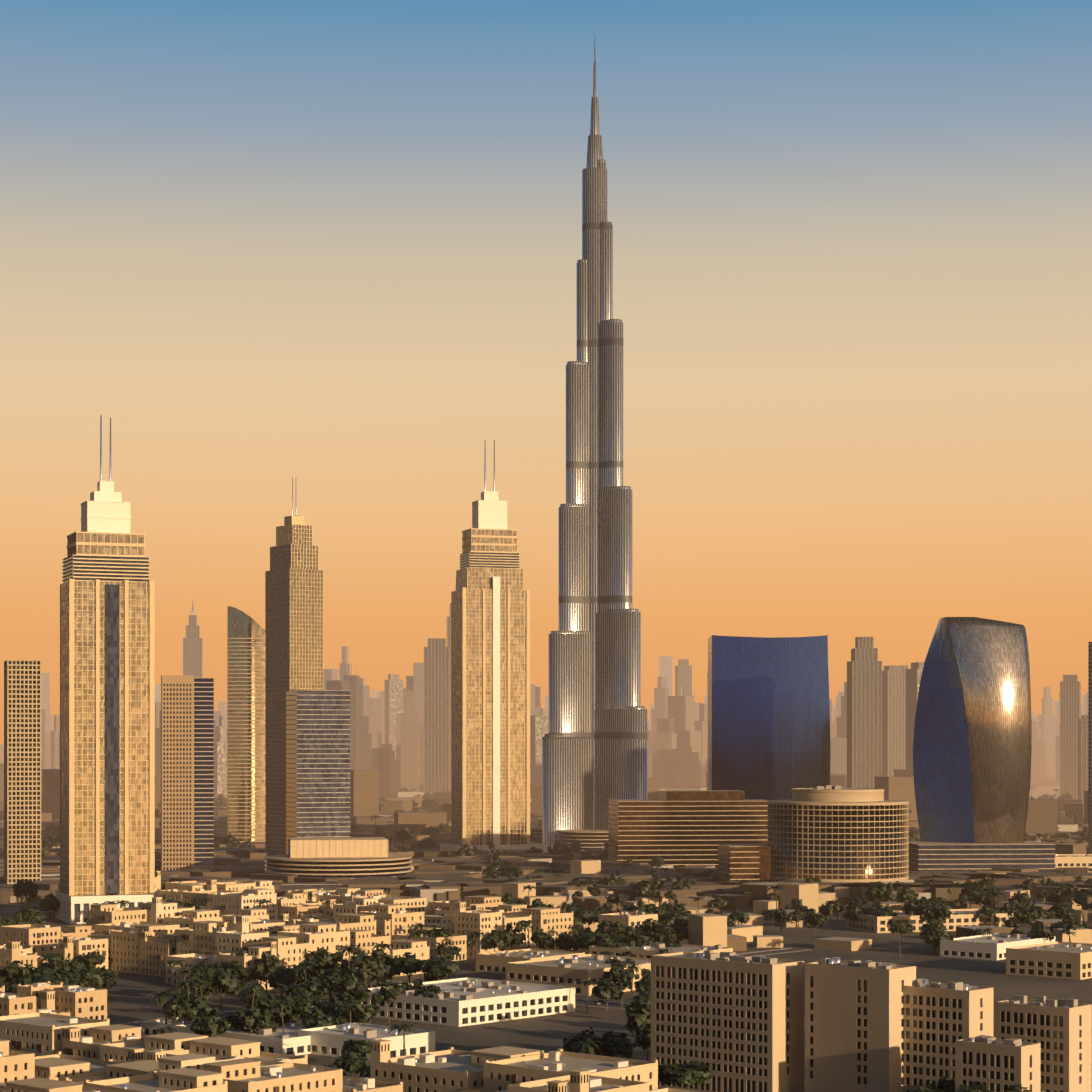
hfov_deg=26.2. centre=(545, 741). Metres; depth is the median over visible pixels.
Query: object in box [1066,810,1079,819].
tree
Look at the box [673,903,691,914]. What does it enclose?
tree
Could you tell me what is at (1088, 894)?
palm
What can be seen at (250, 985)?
palm
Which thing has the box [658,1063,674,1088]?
tree
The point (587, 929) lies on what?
tree
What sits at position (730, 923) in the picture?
tree
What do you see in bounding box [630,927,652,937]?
tree
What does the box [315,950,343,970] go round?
tree
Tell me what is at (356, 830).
tree
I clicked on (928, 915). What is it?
tree
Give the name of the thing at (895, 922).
palm
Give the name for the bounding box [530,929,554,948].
tree
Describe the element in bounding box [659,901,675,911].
tree
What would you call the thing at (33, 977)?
tree
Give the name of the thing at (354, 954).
tree
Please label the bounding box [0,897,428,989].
old town
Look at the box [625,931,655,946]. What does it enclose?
tree
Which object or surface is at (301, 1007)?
tree
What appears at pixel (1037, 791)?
building
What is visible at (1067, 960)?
building
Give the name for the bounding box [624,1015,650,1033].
tree
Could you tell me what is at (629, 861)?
tree
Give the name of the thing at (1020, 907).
tree
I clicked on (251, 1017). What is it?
tree
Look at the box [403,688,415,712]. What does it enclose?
tower
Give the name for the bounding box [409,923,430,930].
palm
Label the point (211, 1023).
tree
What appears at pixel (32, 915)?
tree
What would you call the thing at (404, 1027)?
palm
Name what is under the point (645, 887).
tree
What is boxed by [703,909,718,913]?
tree
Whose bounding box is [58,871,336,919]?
old town
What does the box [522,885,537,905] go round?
palm
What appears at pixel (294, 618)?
tower
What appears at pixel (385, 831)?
tree
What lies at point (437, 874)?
city
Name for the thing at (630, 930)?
tree
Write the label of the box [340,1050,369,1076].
tree
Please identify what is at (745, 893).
tree
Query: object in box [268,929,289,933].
palm
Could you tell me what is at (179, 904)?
tree
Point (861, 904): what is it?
tree
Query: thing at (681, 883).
tree
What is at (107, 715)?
skyscraper
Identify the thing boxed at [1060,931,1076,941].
palm
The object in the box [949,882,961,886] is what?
tree
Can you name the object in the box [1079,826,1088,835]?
tree
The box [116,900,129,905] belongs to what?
palm
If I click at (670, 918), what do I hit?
tree
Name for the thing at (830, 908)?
tree
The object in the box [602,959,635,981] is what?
tree
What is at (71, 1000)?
old town
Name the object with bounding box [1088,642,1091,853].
tower edge
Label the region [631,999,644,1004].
tree
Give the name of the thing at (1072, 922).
tree
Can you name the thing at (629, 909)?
tree
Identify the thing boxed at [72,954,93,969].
tree
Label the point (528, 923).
palm
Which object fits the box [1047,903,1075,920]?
tree
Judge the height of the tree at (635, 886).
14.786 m
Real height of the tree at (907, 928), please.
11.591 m
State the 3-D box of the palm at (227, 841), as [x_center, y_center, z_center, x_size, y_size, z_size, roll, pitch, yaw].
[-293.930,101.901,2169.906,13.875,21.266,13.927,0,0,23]
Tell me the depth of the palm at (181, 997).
897.73 m
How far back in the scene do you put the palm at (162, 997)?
886.36 m
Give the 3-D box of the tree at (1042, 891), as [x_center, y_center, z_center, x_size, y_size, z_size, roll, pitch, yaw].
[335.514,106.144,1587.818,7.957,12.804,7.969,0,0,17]
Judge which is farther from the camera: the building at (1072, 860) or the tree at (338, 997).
the building at (1072, 860)
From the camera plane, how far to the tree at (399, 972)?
1060.79 m
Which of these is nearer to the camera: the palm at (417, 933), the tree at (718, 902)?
the palm at (417, 933)
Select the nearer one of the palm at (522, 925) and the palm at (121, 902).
the palm at (522, 925)
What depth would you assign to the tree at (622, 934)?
1213.88 m
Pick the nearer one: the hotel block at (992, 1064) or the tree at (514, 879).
the hotel block at (992, 1064)
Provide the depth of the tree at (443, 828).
2690.91 m
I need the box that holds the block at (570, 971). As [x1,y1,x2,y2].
[506,954,650,995]
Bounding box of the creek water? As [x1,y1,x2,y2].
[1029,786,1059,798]
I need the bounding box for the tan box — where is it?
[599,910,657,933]
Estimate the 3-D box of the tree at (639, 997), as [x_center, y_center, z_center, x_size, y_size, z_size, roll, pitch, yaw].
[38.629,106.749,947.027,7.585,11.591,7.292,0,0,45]
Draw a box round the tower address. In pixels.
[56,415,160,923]
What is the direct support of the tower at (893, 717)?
on the ground
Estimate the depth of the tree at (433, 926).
1228.56 m
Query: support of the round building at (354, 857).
on the ground
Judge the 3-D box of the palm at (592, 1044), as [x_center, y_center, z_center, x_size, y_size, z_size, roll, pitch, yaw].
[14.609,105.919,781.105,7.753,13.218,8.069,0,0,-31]
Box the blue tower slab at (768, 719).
[708,635,829,799]
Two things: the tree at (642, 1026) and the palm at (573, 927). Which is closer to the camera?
the tree at (642, 1026)
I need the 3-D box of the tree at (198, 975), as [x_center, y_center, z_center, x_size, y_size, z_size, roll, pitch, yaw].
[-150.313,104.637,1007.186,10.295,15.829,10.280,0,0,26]
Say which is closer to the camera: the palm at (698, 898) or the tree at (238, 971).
the tree at (238, 971)
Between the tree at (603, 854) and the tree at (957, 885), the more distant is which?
the tree at (603, 854)
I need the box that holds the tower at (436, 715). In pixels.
[424,638,448,799]
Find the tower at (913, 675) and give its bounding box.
[906,662,923,775]
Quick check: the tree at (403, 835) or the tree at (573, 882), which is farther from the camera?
the tree at (403, 835)
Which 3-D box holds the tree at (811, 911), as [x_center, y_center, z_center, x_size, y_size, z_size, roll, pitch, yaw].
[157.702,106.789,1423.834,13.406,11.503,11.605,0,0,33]
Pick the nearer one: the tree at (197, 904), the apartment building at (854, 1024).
the apartment building at (854, 1024)
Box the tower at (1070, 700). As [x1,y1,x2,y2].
[1060,675,1080,798]
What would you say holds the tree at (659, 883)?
on the ground
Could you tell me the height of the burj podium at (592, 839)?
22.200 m
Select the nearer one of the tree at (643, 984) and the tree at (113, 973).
the tree at (643, 984)
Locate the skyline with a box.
[41,646,1088,798]
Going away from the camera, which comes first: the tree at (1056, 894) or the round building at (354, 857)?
the tree at (1056, 894)
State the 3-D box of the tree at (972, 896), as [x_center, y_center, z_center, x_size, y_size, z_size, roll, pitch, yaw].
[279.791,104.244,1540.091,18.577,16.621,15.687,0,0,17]
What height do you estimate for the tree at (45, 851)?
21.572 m
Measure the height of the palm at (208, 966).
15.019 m
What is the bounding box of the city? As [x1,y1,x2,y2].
[0,751,1091,905]
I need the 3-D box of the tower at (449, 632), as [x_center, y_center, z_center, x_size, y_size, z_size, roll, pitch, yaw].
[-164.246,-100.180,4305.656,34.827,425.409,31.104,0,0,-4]
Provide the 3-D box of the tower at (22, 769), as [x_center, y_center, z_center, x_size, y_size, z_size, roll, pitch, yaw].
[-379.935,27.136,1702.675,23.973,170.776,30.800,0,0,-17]
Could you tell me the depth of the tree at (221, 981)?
973.29 m
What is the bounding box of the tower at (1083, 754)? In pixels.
[1078,715,1088,798]
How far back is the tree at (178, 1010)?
896.70 m
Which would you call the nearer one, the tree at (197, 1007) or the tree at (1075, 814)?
the tree at (197, 1007)
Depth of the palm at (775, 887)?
1458.21 m
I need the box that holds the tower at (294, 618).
[265,477,322,854]
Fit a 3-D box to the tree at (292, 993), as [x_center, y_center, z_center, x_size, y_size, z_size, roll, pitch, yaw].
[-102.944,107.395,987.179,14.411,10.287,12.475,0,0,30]
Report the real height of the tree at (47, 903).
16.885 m
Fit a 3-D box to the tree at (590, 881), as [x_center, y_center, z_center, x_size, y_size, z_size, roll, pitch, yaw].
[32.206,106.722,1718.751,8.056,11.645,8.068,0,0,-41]
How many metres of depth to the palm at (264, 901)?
1369.76 m
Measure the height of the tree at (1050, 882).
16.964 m
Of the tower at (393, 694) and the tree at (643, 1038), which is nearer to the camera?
the tree at (643, 1038)
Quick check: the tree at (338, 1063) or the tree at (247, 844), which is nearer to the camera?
the tree at (338, 1063)
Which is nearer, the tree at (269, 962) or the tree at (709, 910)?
the tree at (269, 962)
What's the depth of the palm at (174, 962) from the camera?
1027.28 m
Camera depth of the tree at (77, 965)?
1061.80 m
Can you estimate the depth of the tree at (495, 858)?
1914.62 m
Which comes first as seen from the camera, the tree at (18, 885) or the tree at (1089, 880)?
the tree at (18, 885)
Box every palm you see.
[36,953,61,963]
[39,977,66,985]
[43,970,71,978]
[81,954,97,965]
[89,965,111,975]
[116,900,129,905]
[149,988,180,1023]
[156,1026,177,1034]
[166,960,188,990]
[172,993,199,1008]
[174,978,202,1020]
[175,967,197,986]
[191,978,209,996]
[198,897,212,908]
[201,962,221,996]
[222,840,234,849]
[243,981,267,1005]
[253,899,273,906]
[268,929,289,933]
[269,999,293,1032]
[279,984,298,995]
[295,966,315,979]
[304,997,321,1000]
[305,949,323,959]
[335,1001,365,1022]
[336,944,360,967]
[349,956,376,986]
[371,943,392,979]
[379,887,390,892]
[387,837,397,849]
[388,1023,419,1055]
[407,930,428,940]
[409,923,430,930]
[432,941,449,955]
[464,930,486,964]
[508,899,524,903]
[516,920,539,947]
[516,923,532,944]
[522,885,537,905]
[567,925,584,951]
[574,880,587,892]
[577,1038,602,1054]
[578,979,598,1013]
[626,962,641,990]
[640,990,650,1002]
[644,869,657,878]
[655,948,671,953]
[659,867,673,878]
[691,896,705,913]
[710,875,720,881]
[766,885,784,921]
[766,892,779,900]
[804,877,814,882]
[888,919,905,956]
[922,878,936,889]
[931,897,945,902]
[951,899,963,905]
[957,1086,987,1091]
[980,927,996,935]
[987,890,1006,925]
[1036,834,1049,841]
[1038,891,1051,903]
[1054,870,1068,880]
[1058,833,1071,842]
[1059,925,1079,941]
[1060,896,1077,906]
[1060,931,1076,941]
[1072,876,1085,882]
[1073,837,1087,843]
[1080,892,1091,911]
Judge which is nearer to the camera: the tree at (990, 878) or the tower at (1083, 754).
the tree at (990, 878)
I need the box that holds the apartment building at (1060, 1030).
[995,995,1091,1091]
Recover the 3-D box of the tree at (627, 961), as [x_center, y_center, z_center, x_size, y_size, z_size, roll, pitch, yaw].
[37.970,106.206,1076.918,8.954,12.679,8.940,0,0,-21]
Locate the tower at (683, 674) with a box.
[675,659,691,695]
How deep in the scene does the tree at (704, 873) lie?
1781.08 m
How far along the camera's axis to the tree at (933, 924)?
1258.95 m
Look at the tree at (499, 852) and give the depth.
2063.10 m
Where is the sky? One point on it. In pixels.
(334, 247)
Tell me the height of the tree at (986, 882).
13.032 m
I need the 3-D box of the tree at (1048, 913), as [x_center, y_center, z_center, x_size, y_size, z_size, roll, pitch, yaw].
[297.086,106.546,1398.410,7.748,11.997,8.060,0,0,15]
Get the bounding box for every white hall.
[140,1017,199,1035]
[174,1022,309,1055]
[298,1022,434,1060]
[358,977,574,1026]
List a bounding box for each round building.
[264,837,411,878]
[767,785,908,882]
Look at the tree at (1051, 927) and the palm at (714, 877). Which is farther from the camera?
the palm at (714, 877)
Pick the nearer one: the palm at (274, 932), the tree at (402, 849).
the palm at (274, 932)
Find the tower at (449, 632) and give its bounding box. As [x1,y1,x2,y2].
[447,585,455,791]
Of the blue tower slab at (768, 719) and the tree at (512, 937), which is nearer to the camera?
the tree at (512, 937)
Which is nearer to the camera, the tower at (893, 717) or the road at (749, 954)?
the road at (749, 954)
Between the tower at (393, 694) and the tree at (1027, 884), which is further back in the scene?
the tower at (393, 694)
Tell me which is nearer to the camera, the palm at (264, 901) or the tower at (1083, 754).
the palm at (264, 901)
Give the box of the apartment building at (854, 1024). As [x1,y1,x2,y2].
[805,957,915,1091]
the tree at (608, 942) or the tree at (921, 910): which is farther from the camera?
the tree at (921, 910)
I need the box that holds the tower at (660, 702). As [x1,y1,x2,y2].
[654,688,667,732]
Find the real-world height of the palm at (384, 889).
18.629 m
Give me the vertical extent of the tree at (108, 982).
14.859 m
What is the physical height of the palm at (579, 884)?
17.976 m
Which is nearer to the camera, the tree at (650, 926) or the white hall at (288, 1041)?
the white hall at (288, 1041)
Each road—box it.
[0,904,847,911]
[109,948,811,1026]
[358,979,804,1027]
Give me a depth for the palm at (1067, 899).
1455.06 m
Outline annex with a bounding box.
[718,844,772,881]
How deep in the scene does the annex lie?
1707.98 m
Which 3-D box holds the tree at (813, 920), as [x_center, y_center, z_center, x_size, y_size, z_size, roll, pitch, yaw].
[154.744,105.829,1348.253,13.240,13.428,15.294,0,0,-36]
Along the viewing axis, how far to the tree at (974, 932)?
1270.94 m
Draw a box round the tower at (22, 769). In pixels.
[4,660,40,883]
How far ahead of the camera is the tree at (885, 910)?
1384.01 m
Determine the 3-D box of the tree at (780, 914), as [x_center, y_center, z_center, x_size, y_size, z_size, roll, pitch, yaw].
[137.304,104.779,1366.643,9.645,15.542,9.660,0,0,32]
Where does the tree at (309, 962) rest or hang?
on the ground
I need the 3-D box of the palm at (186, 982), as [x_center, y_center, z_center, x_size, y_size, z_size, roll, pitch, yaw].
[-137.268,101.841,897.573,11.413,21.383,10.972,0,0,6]
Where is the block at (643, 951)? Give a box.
[589,942,732,958]
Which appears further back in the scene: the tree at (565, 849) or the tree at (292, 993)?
the tree at (565, 849)
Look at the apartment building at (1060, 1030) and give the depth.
721.45 m
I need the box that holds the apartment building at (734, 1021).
[651,950,803,1091]
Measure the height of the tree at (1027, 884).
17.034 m
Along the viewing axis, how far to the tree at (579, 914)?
1351.14 m
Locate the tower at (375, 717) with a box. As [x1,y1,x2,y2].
[369,698,381,747]
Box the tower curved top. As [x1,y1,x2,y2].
[227,606,264,841]
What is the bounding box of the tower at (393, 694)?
[385,674,402,759]
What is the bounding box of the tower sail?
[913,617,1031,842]
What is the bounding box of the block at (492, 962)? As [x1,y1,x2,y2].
[476,948,584,973]
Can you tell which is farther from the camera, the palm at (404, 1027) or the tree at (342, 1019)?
the tree at (342, 1019)
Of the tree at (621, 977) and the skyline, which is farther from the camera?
the skyline
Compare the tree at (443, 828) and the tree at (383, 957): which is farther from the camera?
the tree at (443, 828)
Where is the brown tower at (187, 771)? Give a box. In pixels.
[161,675,213,870]
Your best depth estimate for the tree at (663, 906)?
1384.14 m
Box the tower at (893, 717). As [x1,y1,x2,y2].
[882,665,907,776]
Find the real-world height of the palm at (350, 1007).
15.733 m
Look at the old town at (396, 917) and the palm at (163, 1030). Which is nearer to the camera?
the palm at (163, 1030)
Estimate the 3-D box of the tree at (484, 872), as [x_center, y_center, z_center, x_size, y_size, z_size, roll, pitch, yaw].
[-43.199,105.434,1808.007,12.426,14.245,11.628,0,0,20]
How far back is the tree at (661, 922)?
1285.49 m
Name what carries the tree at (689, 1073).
on the ground
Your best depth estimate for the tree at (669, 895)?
1585.15 m
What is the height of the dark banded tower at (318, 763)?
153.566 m
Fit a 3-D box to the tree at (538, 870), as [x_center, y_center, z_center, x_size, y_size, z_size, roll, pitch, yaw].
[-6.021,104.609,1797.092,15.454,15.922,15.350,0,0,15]
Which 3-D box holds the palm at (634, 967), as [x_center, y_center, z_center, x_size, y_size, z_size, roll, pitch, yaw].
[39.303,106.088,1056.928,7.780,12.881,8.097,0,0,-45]
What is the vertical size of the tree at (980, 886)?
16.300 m
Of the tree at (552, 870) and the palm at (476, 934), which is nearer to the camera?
the palm at (476, 934)
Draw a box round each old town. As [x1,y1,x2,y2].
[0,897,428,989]
[0,941,68,987]
[0,981,106,1019]
[0,1010,402,1091]
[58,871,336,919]
[224,888,572,960]
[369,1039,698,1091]
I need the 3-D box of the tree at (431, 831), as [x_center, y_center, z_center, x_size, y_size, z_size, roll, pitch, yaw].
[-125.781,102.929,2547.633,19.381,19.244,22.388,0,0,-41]
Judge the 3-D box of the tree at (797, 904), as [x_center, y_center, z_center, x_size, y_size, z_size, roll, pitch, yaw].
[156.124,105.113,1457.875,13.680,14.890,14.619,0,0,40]
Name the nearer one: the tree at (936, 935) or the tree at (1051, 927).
the tree at (936, 935)
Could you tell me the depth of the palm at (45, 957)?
1030.79 m
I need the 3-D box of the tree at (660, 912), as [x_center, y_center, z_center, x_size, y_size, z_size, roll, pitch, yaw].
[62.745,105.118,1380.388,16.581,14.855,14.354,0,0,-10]
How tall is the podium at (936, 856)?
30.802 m
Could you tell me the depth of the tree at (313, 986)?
943.98 m
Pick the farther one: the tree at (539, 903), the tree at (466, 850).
the tree at (466, 850)
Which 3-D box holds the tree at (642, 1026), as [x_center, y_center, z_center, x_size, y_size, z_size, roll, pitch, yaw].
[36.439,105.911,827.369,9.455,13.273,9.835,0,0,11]
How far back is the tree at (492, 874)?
1720.87 m
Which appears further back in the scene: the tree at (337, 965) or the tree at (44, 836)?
the tree at (44, 836)
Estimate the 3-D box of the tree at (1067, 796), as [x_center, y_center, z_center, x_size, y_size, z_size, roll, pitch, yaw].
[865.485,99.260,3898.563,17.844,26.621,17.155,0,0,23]
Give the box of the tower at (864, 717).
[847,637,881,787]
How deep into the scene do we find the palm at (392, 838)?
2207.66 m
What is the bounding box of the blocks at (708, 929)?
[468,839,1091,950]
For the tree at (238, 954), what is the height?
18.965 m
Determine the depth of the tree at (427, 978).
1041.50 m
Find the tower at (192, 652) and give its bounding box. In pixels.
[183,602,202,677]
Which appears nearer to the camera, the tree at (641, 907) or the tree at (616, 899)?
the tree at (641, 907)
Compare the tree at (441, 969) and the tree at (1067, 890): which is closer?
the tree at (441, 969)
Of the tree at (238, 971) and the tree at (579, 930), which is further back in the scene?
the tree at (579, 930)
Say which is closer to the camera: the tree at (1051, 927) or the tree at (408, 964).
the tree at (408, 964)
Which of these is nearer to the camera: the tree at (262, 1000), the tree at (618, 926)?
the tree at (262, 1000)
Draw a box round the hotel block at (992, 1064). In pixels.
[955,1035,1040,1091]
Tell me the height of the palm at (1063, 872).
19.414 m
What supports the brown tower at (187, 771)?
on the ground
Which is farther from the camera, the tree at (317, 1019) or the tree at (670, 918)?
the tree at (670, 918)
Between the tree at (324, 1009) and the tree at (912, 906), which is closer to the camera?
the tree at (324, 1009)
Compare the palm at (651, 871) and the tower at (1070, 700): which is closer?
the palm at (651, 871)
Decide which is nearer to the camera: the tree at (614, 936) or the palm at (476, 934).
the palm at (476, 934)
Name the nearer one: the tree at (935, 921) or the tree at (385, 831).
the tree at (935, 921)
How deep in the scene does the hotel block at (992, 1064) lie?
681.92 m
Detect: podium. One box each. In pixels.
[530,827,608,852]
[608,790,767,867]
[909,841,1054,873]
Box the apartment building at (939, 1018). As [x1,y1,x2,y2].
[902,979,992,1091]
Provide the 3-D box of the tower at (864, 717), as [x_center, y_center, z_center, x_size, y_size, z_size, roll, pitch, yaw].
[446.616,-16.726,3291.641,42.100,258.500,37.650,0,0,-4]
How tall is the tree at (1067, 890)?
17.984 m
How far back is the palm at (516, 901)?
1350.07 m
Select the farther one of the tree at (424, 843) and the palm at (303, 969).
the tree at (424, 843)
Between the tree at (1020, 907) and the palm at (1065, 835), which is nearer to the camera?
the tree at (1020, 907)
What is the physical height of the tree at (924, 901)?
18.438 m
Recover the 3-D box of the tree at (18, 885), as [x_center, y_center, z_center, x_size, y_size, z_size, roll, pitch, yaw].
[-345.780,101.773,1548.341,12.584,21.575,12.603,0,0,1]
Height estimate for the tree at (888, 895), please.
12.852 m
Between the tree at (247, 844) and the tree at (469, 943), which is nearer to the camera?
the tree at (469, 943)
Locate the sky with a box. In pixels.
[0,0,1091,743]
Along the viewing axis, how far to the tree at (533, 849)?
2109.36 m
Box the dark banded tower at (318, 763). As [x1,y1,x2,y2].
[286,690,350,853]
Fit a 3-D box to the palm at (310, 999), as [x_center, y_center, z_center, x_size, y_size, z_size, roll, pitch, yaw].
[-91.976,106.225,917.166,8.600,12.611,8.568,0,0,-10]
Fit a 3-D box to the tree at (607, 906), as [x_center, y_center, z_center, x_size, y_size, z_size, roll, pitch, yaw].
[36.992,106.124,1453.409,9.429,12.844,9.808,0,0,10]
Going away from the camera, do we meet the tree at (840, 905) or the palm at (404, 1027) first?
the palm at (404, 1027)
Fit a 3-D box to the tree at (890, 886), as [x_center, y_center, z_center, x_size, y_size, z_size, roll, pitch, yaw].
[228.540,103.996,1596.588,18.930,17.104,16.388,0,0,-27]
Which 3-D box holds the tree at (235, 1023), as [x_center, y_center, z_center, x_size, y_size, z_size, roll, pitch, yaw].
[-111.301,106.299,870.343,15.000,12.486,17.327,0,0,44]
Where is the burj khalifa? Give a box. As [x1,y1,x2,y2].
[542,41,646,848]
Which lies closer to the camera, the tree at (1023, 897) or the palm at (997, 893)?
the palm at (997, 893)
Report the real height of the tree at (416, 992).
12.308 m
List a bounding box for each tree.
[0,915,17,925]
[0,960,32,984]
[7,976,42,993]
[9,984,16,992]
[12,879,25,907]
[12,905,45,924]
[19,879,38,907]
[28,972,38,980]
[32,967,41,975]
[38,893,59,919]
[38,953,69,974]
[39,969,68,980]
[41,834,48,839]
[41,839,48,847]
[41,842,50,856]
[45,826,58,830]
[47,975,74,986]
[48,831,59,847]
[63,969,83,982]
[66,959,83,972]
[68,978,85,986]
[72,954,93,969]
[77,965,102,986]
[86,949,105,967]
[92,968,115,989]
[103,970,118,980]
[155,808,159,816]
[162,991,181,1015]
[164,987,190,1021]
[167,899,182,906]
[182,966,204,999]
[183,899,204,909]
[183,997,212,1020]
[190,1008,230,1036]
[196,959,216,970]
[197,966,244,1011]
[214,797,226,805]
[220,833,240,846]
[221,947,249,967]
[225,961,253,981]
[225,1010,249,1031]
[230,842,240,847]
[235,1005,270,1033]
[239,840,255,847]
[241,987,274,1010]
[245,848,254,856]
[249,1008,279,1031]
[251,966,274,983]
[254,951,279,991]
[266,967,293,997]
[270,993,316,1025]
[278,964,300,986]
[285,984,312,996]
[290,988,316,1018]
[297,956,323,982]
[300,976,327,997]
[301,1007,338,1028]
[311,997,331,1016]
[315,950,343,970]
[318,968,348,1005]
[323,963,340,974]
[323,1064,349,1076]
[327,974,370,1001]
[330,995,362,1021]
[331,991,354,1004]
[333,1055,367,1073]
[334,1015,347,1024]
[338,967,352,979]
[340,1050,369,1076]
[342,951,367,984]
[342,1039,370,1055]
[347,953,390,987]
[347,1004,372,1022]
[350,825,360,832]
[360,1066,369,1077]
[364,1004,381,1023]
[368,949,392,986]
[372,967,396,980]
[372,981,403,1022]
[375,827,391,836]
[375,979,391,986]
[389,960,402,980]
[392,847,407,851]
[394,829,410,845]
[394,952,424,982]
[400,827,413,833]
[401,979,425,992]
[411,800,417,806]
[414,988,425,995]
[418,838,436,848]
[419,956,459,979]
[421,827,439,835]
[422,793,433,799]
[422,799,437,810]
[423,925,452,933]
[424,957,456,979]
[424,974,439,981]
[424,984,445,997]
[426,926,451,937]
[435,946,460,956]
[436,823,450,832]
[455,843,475,855]
[467,935,473,957]
[481,869,496,876]
[484,930,507,951]
[485,841,496,850]
[485,871,498,877]
[487,855,505,864]
[489,861,505,870]
[494,849,504,855]
[497,923,525,949]
[499,893,516,903]
[501,865,522,876]
[501,875,523,882]
[525,846,539,853]
[527,898,547,907]
[530,831,538,842]
[530,868,543,873]
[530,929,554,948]
[544,868,562,872]
[548,846,562,853]
[549,861,557,867]
[553,840,562,847]
[554,932,578,950]
[559,845,572,853]
[562,901,581,910]
[563,1027,603,1051]
[566,905,593,924]
[567,911,582,928]
[568,878,579,884]
[570,839,579,847]
[570,845,581,852]
[571,891,582,897]
[572,931,605,950]
[573,928,584,936]
[573,1045,596,1054]
[580,927,595,950]
[581,910,592,925]
[584,879,595,883]
[586,910,598,926]
[587,884,601,895]
[592,906,608,913]
[593,978,623,1009]
[594,1031,634,1058]
[595,921,611,933]
[597,848,608,860]
[598,936,620,947]
[600,871,626,884]
[600,951,613,955]
[601,902,613,911]
[601,931,624,944]
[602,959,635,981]
[604,840,608,848]
[605,893,629,911]
[605,922,629,939]
[606,925,636,934]
[606,927,626,936]
[612,969,631,1005]
[620,950,634,956]
[622,858,639,864]
[623,905,634,911]
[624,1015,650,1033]
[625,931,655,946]
[625,959,635,963]
[625,1001,650,1029]
[630,901,655,912]
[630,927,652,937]
[631,883,637,889]
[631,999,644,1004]
[632,991,650,1003]
[633,976,650,992]
[633,1027,650,1050]
[635,1023,650,1059]
[637,878,658,901]
[639,918,658,931]
[641,968,650,977]
[645,907,665,918]
[650,855,663,867]
[652,875,665,888]
[652,924,675,942]
[655,919,664,942]
[656,905,673,920]
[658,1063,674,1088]
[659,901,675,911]
[663,939,681,946]
[663,1061,713,1089]
[664,890,676,904]
[664,911,689,919]
[664,912,679,924]
[664,926,687,941]
[668,919,687,938]
[671,877,692,889]
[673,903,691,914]
[696,869,712,876]
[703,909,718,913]
[707,895,728,912]
[727,918,735,926]
[729,909,749,923]
[741,889,750,896]
[765,895,782,905]
[766,911,774,927]
[773,908,788,933]
[784,899,807,909]
[789,908,807,926]
[797,908,815,926]
[804,913,828,936]
[806,878,820,882]
[819,899,839,922]
[835,901,843,920]
[843,905,865,921]
[846,899,868,911]
[849,896,862,904]
[864,900,891,915]
[865,886,885,901]
[868,881,893,891]
[875,906,896,916]
[880,890,897,901]
[888,922,914,942]
[897,885,915,902]
[903,898,919,909]
[904,901,918,913]
[909,830,919,840]
[914,896,938,905]
[915,904,936,914]
[915,1084,939,1091]
[920,907,936,921]
[920,921,950,950]
[920,927,953,954]
[922,918,944,948]
[929,898,941,904]
[932,903,950,921]
[936,1076,954,1091]
[938,901,951,908]
[943,885,957,893]
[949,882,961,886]
[957,887,985,908]
[959,1081,990,1091]
[961,881,985,892]
[965,928,984,936]
[976,905,993,925]
[978,874,996,882]
[978,880,994,885]
[980,894,996,906]
[983,884,997,891]
[999,902,1015,916]
[1002,917,1020,930]
[1006,1084,1031,1091]
[1008,891,1035,908]
[1010,928,1022,934]
[1013,901,1029,914]
[1016,910,1035,933]
[1020,879,1036,890]
[1027,924,1053,939]
[1028,907,1046,924]
[1036,889,1046,900]
[1038,794,1050,798]
[1038,878,1061,885]
[1042,910,1050,918]
[1047,887,1066,903]
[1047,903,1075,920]
[1049,923,1058,932]
[1057,914,1087,928]
[1058,883,1075,903]
[1062,793,1071,798]
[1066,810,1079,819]
[1073,888,1091,905]
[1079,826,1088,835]
[1079,831,1088,838]
[1084,878,1091,884]
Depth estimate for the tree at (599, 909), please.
1430.55 m
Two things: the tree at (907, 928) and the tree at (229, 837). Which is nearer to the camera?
the tree at (907, 928)
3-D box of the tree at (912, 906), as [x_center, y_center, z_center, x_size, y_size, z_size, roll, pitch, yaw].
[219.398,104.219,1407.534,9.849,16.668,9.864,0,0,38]
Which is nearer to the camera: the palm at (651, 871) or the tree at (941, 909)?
the tree at (941, 909)
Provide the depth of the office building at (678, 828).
1981.83 m
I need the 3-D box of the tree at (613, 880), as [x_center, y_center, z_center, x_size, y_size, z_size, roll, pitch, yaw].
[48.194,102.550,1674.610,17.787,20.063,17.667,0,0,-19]
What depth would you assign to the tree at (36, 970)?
1036.14 m
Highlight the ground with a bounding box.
[0,744,1091,1089]

